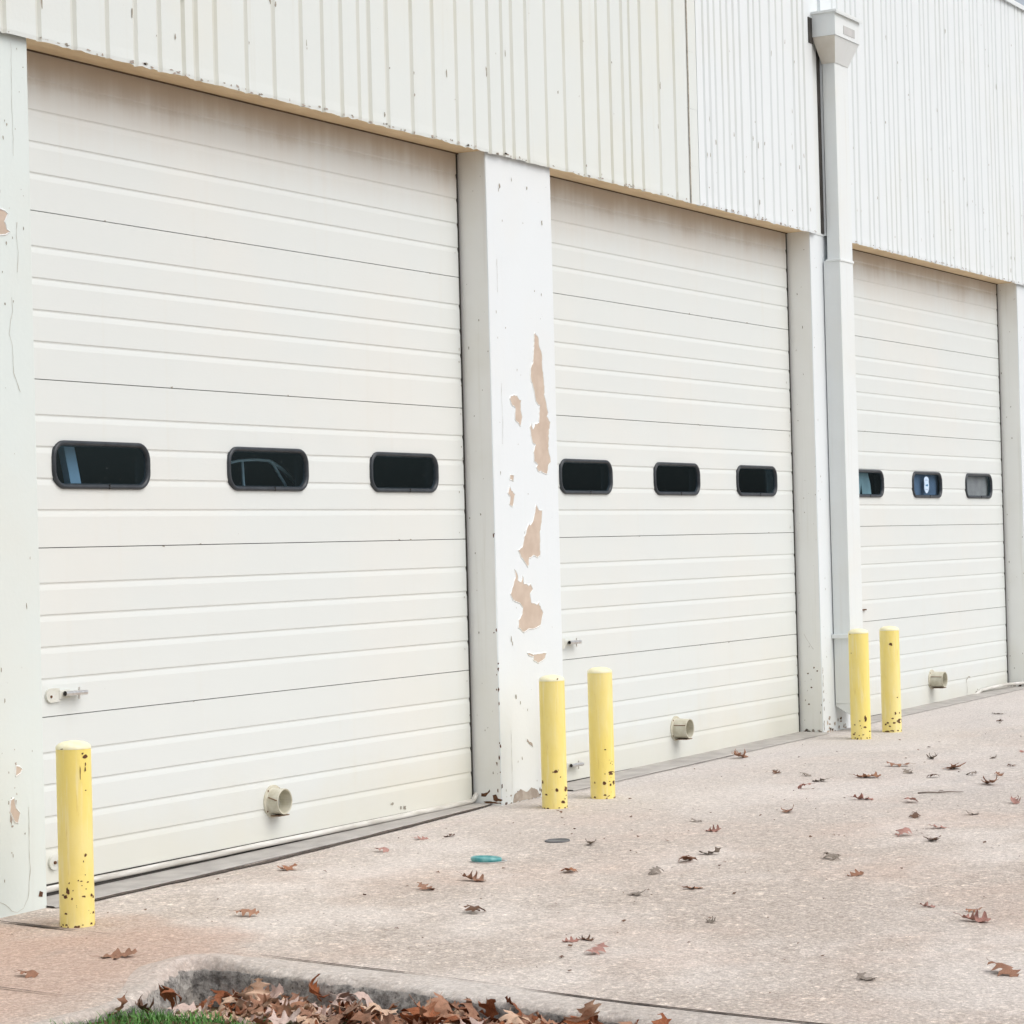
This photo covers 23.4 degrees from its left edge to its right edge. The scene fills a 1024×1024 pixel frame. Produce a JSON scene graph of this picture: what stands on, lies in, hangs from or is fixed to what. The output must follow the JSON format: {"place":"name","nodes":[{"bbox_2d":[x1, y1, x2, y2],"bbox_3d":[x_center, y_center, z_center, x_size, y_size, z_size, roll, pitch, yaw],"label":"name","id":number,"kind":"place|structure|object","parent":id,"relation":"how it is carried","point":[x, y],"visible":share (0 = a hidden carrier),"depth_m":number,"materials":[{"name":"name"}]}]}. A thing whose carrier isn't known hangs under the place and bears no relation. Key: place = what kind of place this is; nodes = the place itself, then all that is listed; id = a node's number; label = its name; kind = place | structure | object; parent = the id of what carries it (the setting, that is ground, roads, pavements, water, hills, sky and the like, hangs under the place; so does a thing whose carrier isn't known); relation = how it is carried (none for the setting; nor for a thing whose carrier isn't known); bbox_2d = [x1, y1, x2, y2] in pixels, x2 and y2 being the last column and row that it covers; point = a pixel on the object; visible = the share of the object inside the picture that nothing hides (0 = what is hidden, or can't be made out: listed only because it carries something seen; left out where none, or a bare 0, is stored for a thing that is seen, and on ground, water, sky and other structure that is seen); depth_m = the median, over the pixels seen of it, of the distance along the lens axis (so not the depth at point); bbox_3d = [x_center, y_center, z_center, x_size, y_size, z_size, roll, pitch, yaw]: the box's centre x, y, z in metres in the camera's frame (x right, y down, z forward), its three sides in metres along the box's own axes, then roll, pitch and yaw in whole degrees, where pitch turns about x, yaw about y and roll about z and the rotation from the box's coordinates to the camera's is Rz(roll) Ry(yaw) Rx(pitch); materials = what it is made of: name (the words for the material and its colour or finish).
{"place":"outdoors","nodes":[
{"label":"outdoors","id":0,"kind":"place"},
{"bbox_2d":[47,1005,361,1023],"bbox_3d":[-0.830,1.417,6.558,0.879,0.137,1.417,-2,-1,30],"label":"grass","id":1,"kind":"structure","parent":0,"point":[158,1018],"depth_m":6.75,"materials":[{"name":"plant"}]},
{"bbox_2d":[109,992,127,1015],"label":"dead leaf","id":2,"kind":"object","parent":1,"relation":"on","point":[123,1000],"visible":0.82,"depth_m":6.84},
{"bbox_2d":[135,994,153,1012],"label":"dead leaf","id":3,"kind":"object","parent":1,"relation":"on","point":[140,1005],"visible":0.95,"depth_m":6.88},
{"bbox_2d":[158,983,181,1009],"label":"dead leaf","id":4,"kind":"object","parent":1,"relation":"on","point":[168,994],"visible":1,"depth_m":6.90,"materials":[{"name":"plant"}]},
{"bbox_2d":[161,1001,201,1013],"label":"dead leaf","id":5,"kind":"object","parent":1,"relation":"on","point":[184,1006],"visible":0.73,"depth_m":7.13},
{"bbox_2d":[197,992,230,1008],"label":"dead leaf","id":6,"kind":"object","parent":1,"relation":"on","point":[218,996],"visible":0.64,"depth_m":7.27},
{"bbox_2d":[212,989,242,1002],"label":"dead leaf","id":7,"kind":"object","parent":1,"relation":"on","point":[234,995],"visible":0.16,"depth_m":7.39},
{"bbox_2d":[210,989,236,1004],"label":"dead leaf","id":8,"kind":"object","parent":7,"relation":"on","point":[221,992],"visible":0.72,"depth_m":7.41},
{"bbox_2d":[224,1011,241,1023],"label":"dead leaf","id":9,"kind":"object","parent":1,"relation":"on","point":[234,1016],"visible":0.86,"depth_m":6.76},
{"bbox_2d":[233,982,253,1010],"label":"dead leaf","id":10,"kind":"object","parent":1,"relation":"on","point":[239,1002],"visible":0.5,"depth_m":7.24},
{"bbox_2d":[263,983,283,997],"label":"dead leaf","id":11,"kind":"object","parent":10,"relation":"on","point":[276,991],"visible":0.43,"depth_m":7.25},
{"bbox_2d":[238,1012,270,1023],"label":"dead leaf","id":12,"kind":"object","parent":1,"relation":"on","point":[244,1021],"visible":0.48,"depth_m":6.95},
{"bbox_2d":[226,999,248,1017],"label":"dead leaf","id":13,"kind":"object","parent":12,"relation":"on","point":[236,1013],"visible":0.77,"depth_m":6.89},
{"bbox_2d":[231,1003,263,1019],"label":"dead leaf","id":14,"kind":"object","parent":13,"relation":"on","point":[246,1011],"visible":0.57,"depth_m":6.90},
{"bbox_2d":[242,994,277,1017],"bbox_3d":[-0.705,1.379,6.948,0.120,0.040,0.056,-31,-49,16],"label":"dead leaf","id":15,"kind":"object","parent":12,"relation":"on","point":[266,1003],"visible":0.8,"depth_m":6.94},
{"bbox_2d":[242,999,271,1012],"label":"dead leaf","id":16,"kind":"object","parent":1,"relation":"on","point":[268,1009],"visible":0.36,"depth_m":7.11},
{"bbox_2d":[245,978,270,1000],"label":"dead leaf","id":17,"kind":"object","parent":16,"relation":"on","point":[258,985],"visible":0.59,"depth_m":7.17,"materials":[{"name":"plant"}]},
{"bbox_2d":[250,1014,269,1023],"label":"dead leaf","id":18,"kind":"object","parent":1,"relation":"on","point":[257,1020],"visible":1,"depth_m":6.68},
{"bbox_2d":[247,989,274,1014],"bbox_3d":[-0.697,1.346,6.839,0.056,0.041,0.121,-11,16,34],"label":"dead leaf","id":19,"kind":"object","parent":1,"relation":"on","point":[264,998],"visible":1,"depth_m":6.84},
{"bbox_2d":[264,1008,300,1023],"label":"dead leaf","id":20,"kind":"object","parent":1,"relation":"on","point":[283,1019],"visible":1,"depth_m":6.65,"materials":[{"name":"plant"}]},
{"bbox_2d":[296,1014,324,1023],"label":"dead leaf","id":21,"kind":"object","parent":1,"relation":"on","point":[310,1019],"visible":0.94,"depth_m":6.68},
{"bbox_2d":[295,1004,319,1018],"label":"dead leaf","id":22,"kind":"object","parent":21,"relation":"on","point":[308,1014],"visible":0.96,"depth_m":6.72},
{"bbox_2d":[319,1016,341,1023],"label":"dead leaf","id":23,"kind":"object","parent":1,"relation":"on","point":[334,1020],"visible":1,"depth_m":6.50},
{"bbox_2d":[339,1005,349,1023],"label":"dead leaf","id":24,"kind":"object","parent":1,"relation":"on","point":[343,1020],"visible":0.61,"depth_m":6.73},
{"bbox_2d":[326,999,361,1020],"bbox_3d":[-0.464,1.358,6.707,0.122,0.022,0.162,-32,3,-44],"label":"dead leaf","id":25,"kind":"object","parent":24,"relation":"on","point":[349,1009],"visible":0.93,"depth_m":6.68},
{"bbox_2d":[339,1005,362,1019],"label":"dead leaf","id":26,"kind":"object","parent":24,"relation":"on","point":[350,1014],"visible":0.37,"depth_m":6.74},
{"bbox_2d":[373,1012,394,1023],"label":"dead leaf","id":27,"kind":"object","parent":1,"relation":"on","point":[389,1018],"visible":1,"depth_m":6.43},
{"bbox_2d":[588,1015,601,1023],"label":"dead leaf","id":28,"kind":"object","parent":1,"relation":"on","point":[593,1019],"visible":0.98,"depth_m":6.60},
{"bbox_2d":[563,999,600,1022],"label":"dead leaf","id":29,"kind":"object","parent":28,"relation":"on","point":[588,1010],"visible":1,"depth_m":6.55,"materials":[{"name":"plant"}]},
{"label":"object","id":30,"kind":"object","parent":1,"relation":"on","visible":0},
{"bbox_2d":[268,999,291,1016],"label":"dead leaf","id":31,"kind":"object","parent":30,"relation":"on","point":[279,1008],"visible":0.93,"depth_m":6.84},
{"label":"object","id":32,"kind":"object","parent":1,"relation":"on","visible":0},
{"bbox_2d":[433,1012,467,1023],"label":"dead leaf","id":33,"kind":"object","parent":32,"relation":"on","point":[449,1015],"visible":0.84,"depth_m":6.55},
{"bbox_2d":[438,1015,470,1023],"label":"dead leaf","id":34,"kind":"object","parent":32,"relation":"on","point":[454,1018],"visible":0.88,"depth_m":6.49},
{"label":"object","id":35,"kind":"object","parent":1,"relation":"on","visible":0},
{"bbox_2d":[335,1003,382,1020],"bbox_3d":[-0.426,1.396,6.942,0.156,0.047,0.110,16,-2,-17],"label":"dead leaf","id":36,"kind":"object","parent":35,"relation":"on","point":[370,1004],"visible":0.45,"depth_m":6.96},
{"bbox_2d":[328,996,357,1016],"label":"dead leaf","id":37,"kind":"object","parent":36,"relation":"on","point":[347,998],"visible":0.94,"depth_m":6.94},
{"bbox_2d":[330,992,372,1006],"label":"dead leaf","id":38,"kind":"object","parent":36,"relation":"on","point":[362,995],"visible":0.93,"depth_m":6.95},
{"label":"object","id":39,"kind":"object","parent":1,"relation":"on","visible":0},
{"bbox_2d":[218,991,237,1013],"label":"dead leaf","id":40,"kind":"object","parent":39,"relation":"on","point":[229,999],"visible":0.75,"depth_m":7.05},
{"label":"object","id":41,"kind":"object","parent":1,"relation":"on","visible":0},
{"bbox_2d":[405,1016,442,1023],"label":"dead leaf","id":42,"kind":"object","parent":41,"relation":"on","point":[425,1021],"visible":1,"depth_m":6.48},
{"bbox_2d":[396,1013,419,1023],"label":"dead leaf","id":43,"kind":"object","parent":42,"relation":"on","point":[415,1017],"visible":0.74,"depth_m":6.50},
{"label":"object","id":44,"kind":"object","parent":1,"relation":"on","visible":0},
{"bbox_2d":[409,994,439,1023],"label":"dead leaf","id":45,"kind":"object","parent":44,"relation":"on","point":[425,1012],"visible":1,"depth_m":6.47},
{"label":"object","id":46,"kind":"object","parent":1,"relation":"on","visible":0},
{"bbox_2d":[478,999,506,1022],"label":"dead leaf","id":47,"kind":"object","parent":46,"relation":"on","point":[489,1007],"visible":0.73,"depth_m":6.64,"materials":[{"name":"plant"}]},
{"label":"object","id":48,"kind":"object","parent":1,"relation":"on","visible":0},
{"bbox_2d":[180,1004,214,1020],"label":"dead leaf","id":49,"kind":"object","parent":48,"relation":"on","point":[213,1013],"visible":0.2,"depth_m":6.91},
{"bbox_2d":[197,996,215,1014],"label":"dead leaf","id":50,"kind":"object","parent":49,"relation":"on","point":[207,1002],"visible":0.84,"depth_m":6.84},
{"label":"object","id":51,"kind":"object","parent":1,"relation":"on","visible":0},
{"bbox_2d":[308,974,329,1001],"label":"dead leaf","id":52,"kind":"object","parent":51,"relation":"on","point":[314,989],"visible":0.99,"depth_m":7.16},
{"bbox_2d":[0,689,1023,1023],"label":"driveway","id":53,"kind":"structure","parent":0,"point":[794,885],"depth_m":8.61,"materials":[{"name":"concrete"}]},
{"bbox_2d":[13,970,38,977],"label":"oak leaf","id":54,"kind":"object","parent":53,"relation":"on","point":[32,973],"visible":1,"depth_m":7.33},
{"bbox_2d":[3,921,76,929],"bbox_3d":[-1.596,1.379,8.254,0.415,0.005,0.023,-2,-1,37],"label":"joint","id":55,"kind":"object","parent":53,"relation":"on","point":[38,925],"visible":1,"depth_m":8.24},
{"bbox_2d":[55,740,94,927],"bbox_3d":[-1.460,1.097,8.267,0.119,0.668,0.119,-2,-1,30],"label":"bollard","id":56,"kind":"object","parent":53,"relation":"on","point":[75,835],"visible":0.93,"depth_m":8.22,"materials":[{"name":"metal"}]},
{"bbox_2d":[99,948,136,958],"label":"oak leaf","id":57,"kind":"object","parent":53,"relation":"on","point":[116,953],"visible":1,"depth_m":7.65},
{"bbox_2d":[229,908,258,917],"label":"oak leaf","id":58,"kind":"object","parent":53,"relation":"on","point":[251,912],"visible":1,"depth_m":8.37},
{"bbox_2d":[277,862,297,869],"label":"oak leaf","id":59,"kind":"object","parent":53,"relation":"on","point":[288,868],"visible":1,"depth_m":9.47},
{"bbox_2d":[95,804,490,899],"bbox_3d":[-0.796,1.365,10.041,0.082,0.026,3.218,-2,-1,28],"label":"joint","id":60,"kind":"object","parent":53,"relation":"on","point":[266,861],"visible":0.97,"depth_m":9.80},
{"bbox_2d":[263,954,421,973],"bbox_3d":[-0.515,1.359,7.424,0.654,0.008,0.017,-2,-1,36],"label":"joint","id":61,"kind":"object","parent":53,"relation":"on","point":[343,964],"visible":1,"depth_m":7.40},
{"bbox_2d":[31,953,807,1023],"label":"kerb","id":62,"kind":"structure","parent":53,"relation":"on","point":[189,979],"depth_m":7.13,"materials":[{"name":"concrete"}]},
{"bbox_2d":[434,1007,465,1017],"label":"dead leaf","id":63,"kind":"object","parent":62,"relation":"on","point":[459,1013],"visible":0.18,"depth_m":6.88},
{"bbox_2d":[426,992,460,1014],"bbox_3d":[-0.189,1.370,6.882,0.103,0.044,0.146,15,16,-2],"label":"dead leaf","id":64,"kind":"object","parent":63,"relation":"on","point":[442,1005],"visible":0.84,"depth_m":6.86,"materials":[{"name":"plant"}]},
{"bbox_2d":[524,988,825,1023],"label":"joint","id":65,"kind":"object","parent":62,"relation":"on","point":[681,1008],"visible":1,"depth_m":6.67,"materials":[{"name":"concrete"}]},
{"bbox_2d":[417,882,437,889],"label":"oak leaf","id":66,"kind":"object","parent":53,"relation":"on","point":[422,886],"visible":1,"depth_m":8.90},
{"bbox_2d":[459,870,483,881],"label":"oak leaf","id":67,"kind":"object","parent":53,"relation":"on","point":[474,877],"visible":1,"depth_m":9.09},
{"bbox_2d":[464,904,485,911],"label":"oak leaf","id":68,"kind":"object","parent":53,"relation":"on","point":[474,908],"visible":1,"depth_m":8.34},
{"bbox_2d":[470,855,506,862],"bbox_3d":[-0.091,1.347,9.589,0.136,0.024,0.116,-2,-1,30],"label":"plastic lid","id":69,"kind":"object","parent":53,"relation":"on","point":[485,859],"visible":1,"depth_m":9.56,"materials":[{"name":"plastic"}]},
{"bbox_2d":[0,0,1023,917],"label":"warehouse building","id":70,"kind":"structure","parent":53,"relation":"on","point":[662,360],"depth_m":11.48,"materials":[{"name":"paint"}]},
{"bbox_2d":[58,446,80,482],"bbox_3d":[-1.595,0.200,9.312,0.030,2.238,0.648,-2,-1,30],"label":"leaning board","id":71,"kind":"object","parent":70,"relation":"in","point":[69,464],"depth_m":9.21,"materials":[{"name":"blue"}]},
{"bbox_2d":[27,49,478,895],"bbox_3d":[-1.026,-0.119,10.084,0.112,3.200,3.299,-2,-1,30],"label":"overhead door","id":72,"kind":"structure","parent":70,"relation":"in","point":[242,669],"depth_m":9.97,"materials":[{"name":"paint"}]},
{"bbox_2d":[231,458,294,485],"bbox_3d":[-1.012,0.553,10.339,0.057,1.554,0.837,-2,-1,26],"label":"curved rack","id":73,"kind":"object","parent":70,"relation":"in","point":[275,465],"visible":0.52,"depth_m":10.36,"materials":[{"name":"metal"}]},
{"bbox_2d":[550,176,799,781],"bbox_3d":[0.885,-0.124,13.407,0.136,3.200,3.324,-2,-1,30],"label":"overhead door","id":74,"kind":"structure","parent":70,"relation":"in","point":[672,341],"depth_m":13.42,"materials":[{"name":"paint"}]},
{"bbox_2d":[852,249,1023,715],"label":"overhead door","id":75,"kind":"structure","parent":70,"relation":"in","point":[927,339],"depth_m":16.91,"materials":[{"name":"paint"}]},
{"bbox_2d":[1,709,1022,992],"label":"leaf crumbs","id":76,"kind":"object","parent":53,"relation":"on","point":[665,839],"visible":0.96,"depth_m":9.30,"materials":[{"name":"plant"}]},
{"bbox_2d":[47,686,1023,907],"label":"door sill","id":77,"kind":"structure","parent":53,"relation":"on","point":[134,883],"depth_m":10.70,"materials":[{"name":"concrete"}]},
{"bbox_2d":[539,675,567,808],"bbox_3d":[0.189,1.073,11.310,0.119,0.658,0.119,-2,-1,30],"label":"bollard","id":78,"kind":"object","parent":53,"relation":"on","point":[553,739],"visible":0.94,"depth_m":11.26,"materials":[{"name":"metal"}]},
{"bbox_2d":[545,838,569,842],"bbox_3d":[0.186,1.348,10.144,0.099,0.006,0.116,-2,-1,30],"label":"cleanout cover","id":79,"kind":"object","parent":53,"relation":"on","point":[558,840],"visible":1,"depth_m":10.14,"materials":[{"name":"metal"}]},
{"bbox_2d":[584,942,608,954],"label":"oak leaf","id":80,"kind":"object","parent":53,"relation":"on","point":[599,947],"visible":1,"depth_m":7.54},
{"bbox_2d":[587,667,614,798],"bbox_3d":[0.422,1.064,11.661,0.119,0.668,0.119,-2,-1,30],"label":"bollard","id":81,"kind":"object","parent":53,"relation":"on","point":[601,735],"visible":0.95,"depth_m":11.61,"materials":[{"name":"metal"}]},
{"bbox_2d":[648,866,663,874],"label":"oak leaf","id":82,"kind":"object","parent":53,"relation":"on","point":[654,869],"visible":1,"depth_m":9.17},
{"bbox_2d":[678,855,696,861],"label":"oak leaf","id":83,"kind":"object","parent":53,"relation":"on","point":[686,857],"visible":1,"depth_m":9.49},
{"bbox_2d":[822,852,840,860],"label":"oak leaf","id":84,"kind":"object","parent":53,"relation":"on","point":[833,856],"visible":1,"depth_m":9.46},
{"bbox_2d":[843,869,863,876],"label":"oak leaf","id":85,"kind":"object","parent":53,"relation":"on","point":[856,873],"visible":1,"depth_m":9.05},
{"bbox_2d":[848,628,870,739],"bbox_3d":[2.024,1.024,14.385,0.119,0.692,0.119,-2,-1,30],"label":"bollard","id":86,"kind":"object","parent":53,"relation":"on","point":[859,678],"visible":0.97,"depth_m":14.34,"materials":[{"name":"metal"}]},
{"bbox_2d":[856,972,876,979],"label":"oak leaf","id":87,"kind":"object","parent":53,"relation":"on","point":[860,976],"visible":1,"depth_m":7.05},
{"bbox_2d":[853,772,880,776],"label":"oak leaf","id":88,"kind":"object","parent":53,"relation":"on","point":[868,775],"visible":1,"depth_m":12.30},
{"bbox_2d":[879,626,901,732],"bbox_3d":[2.267,1.023,14.799,0.119,0.684,0.119,-2,-1,30],"label":"bollard","id":89,"kind":"object","parent":53,"relation":"on","point":[890,679],"visible":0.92,"depth_m":14.75,"materials":[{"name":"metal"}]},
{"bbox_2d":[894,827,911,835],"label":"oak leaf","id":90,"kind":"object","parent":53,"relation":"on","point":[904,830],"visible":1,"depth_m":10.11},
{"bbox_2d":[953,909,990,922],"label":"oak leaf","id":91,"kind":"object","parent":53,"relation":"on","point":[983,918],"visible":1,"depth_m":7.99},
{"bbox_2d":[986,957,1020,976],"bbox_3d":[1.404,1.310,7.105,0.080,0.026,0.148,5,9,-25],"label":"oak leaf","id":92,"kind":"object","parent":53,"relation":"on","point":[1009,970],"visible":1,"depth_m":7.08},
{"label":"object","id":93,"kind":"object","parent":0,"visible":0},
{"bbox_2d":[347,1009,379,1023],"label":"dead leaf","id":94,"kind":"object","parent":93,"relation":"on","point":[364,1018],"visible":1,"depth_m":6.61,"materials":[{"name":"plant"}]},
{"bbox_2d":[363,1005,403,1020],"bbox_3d":[-0.345,1.344,6.631,0.130,0.039,0.092,-6,-20,33],"label":"dead leaf","id":95,"kind":"object","parent":94,"relation":"on","point":[372,1009],"visible":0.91,"depth_m":6.64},
{"label":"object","id":96,"kind":"object","parent":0,"visible":0},
{"label":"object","id":97,"kind":"object","parent":96,"relation":"on","visible":0},
{"bbox_2d":[506,1011,536,1023],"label":"dead leaf","id":98,"kind":"object","parent":97,"relation":"on","point":[527,1016],"visible":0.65,"depth_m":6.74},
{"label":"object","id":99,"kind":"object","parent":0,"visible":0},
{"bbox_2d":[401,1006,425,1018],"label":"dead leaf","id":100,"kind":"object","parent":99,"relation":"on","point":[414,1010],"visible":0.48,"depth_m":6.58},
{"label":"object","id":101,"kind":"object","parent":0,"visible":0},
{"bbox_2d":[459,997,480,1019],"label":"dry leaf","id":102,"kind":"object","parent":101,"relation":"on","point":[468,1005],"visible":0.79,"depth_m":6.80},
{"label":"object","id":103,"kind":"object","parent":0,"visible":0},
{"bbox_2d":[460,1017,488,1023],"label":"dry leaf","id":104,"kind":"object","parent":103,"relation":"on","point":[473,1020],"visible":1,"depth_m":6.44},
{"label":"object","id":105,"kind":"object","parent":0,"visible":0},
{"label":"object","id":106,"kind":"object","parent":105,"relation":"on","visible":0},
{"bbox_2d":[499,1008,530,1023],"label":"dry leaf","id":107,"kind":"object","parent":106,"relation":"on","point":[512,1017],"visible":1,"depth_m":6.51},
{"label":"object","id":108,"kind":"object","parent":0,"visible":0},
{"bbox_2d":[563,1015,589,1023],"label":"dry leaf","id":109,"kind":"object","parent":108,"relation":"on","point":[579,1022],"visible":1,"depth_m":6.55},
{"bbox_2d":[536,1011,565,1023],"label":"dry leaf","id":110,"kind":"object","parent":109,"relation":"on","point":[544,1020],"visible":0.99,"depth_m":6.58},
{"label":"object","id":111,"kind":"object","parent":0,"visible":0},
{"bbox_2d":[505,996,521,1015],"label":"dry leaf","id":112,"kind":"object","parent":111,"relation":"on","point":[508,1000],"visible":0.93,"depth_m":6.79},
{"label":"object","id":113,"kind":"object","parent":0,"visible":0},
{"bbox_2d":[651,1013,670,1023],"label":"dry leaf","id":114,"kind":"object","parent":113,"relation":"on","point":[663,1020],"visible":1,"depth_m":6.49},
{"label":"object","id":115,"kind":"object","parent":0,"visible":0},
{"bbox_2d":[290,1001,308,1008],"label":"dry leaf","id":116,"kind":"object","parent":115,"relation":"on","point":[301,1003],"visible":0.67,"depth_m":7.01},
{"bbox_2d":[279,996,303,1007],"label":"dry leaf","id":117,"kind":"object","parent":116,"relation":"on","point":[291,1001],"visible":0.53,"depth_m":7.06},
{"label":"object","id":118,"kind":"object","parent":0,"visible":0},
{"bbox_2d":[329,1001,356,1010],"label":"dry leaf","id":119,"kind":"object","parent":118,"relation":"on","point":[342,1004],"visible":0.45,"depth_m":7.00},
{"label":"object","id":120,"kind":"object","parent":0,"visible":0},
{"bbox_2d":[278,992,322,1009],"bbox_3d":[-0.619,1.435,7.208,0.140,0.040,0.114,8,-21,25],"label":"dry leaf","id":121,"kind":"object","parent":120,"relation":"on","point":[283,998],"visible":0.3,"depth_m":7.21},
{"bbox_2d":[281,992,308,1004],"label":"dry leaf","id":122,"kind":"object","parent":121,"relation":"on","point":[294,996],"visible":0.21,"depth_m":7.20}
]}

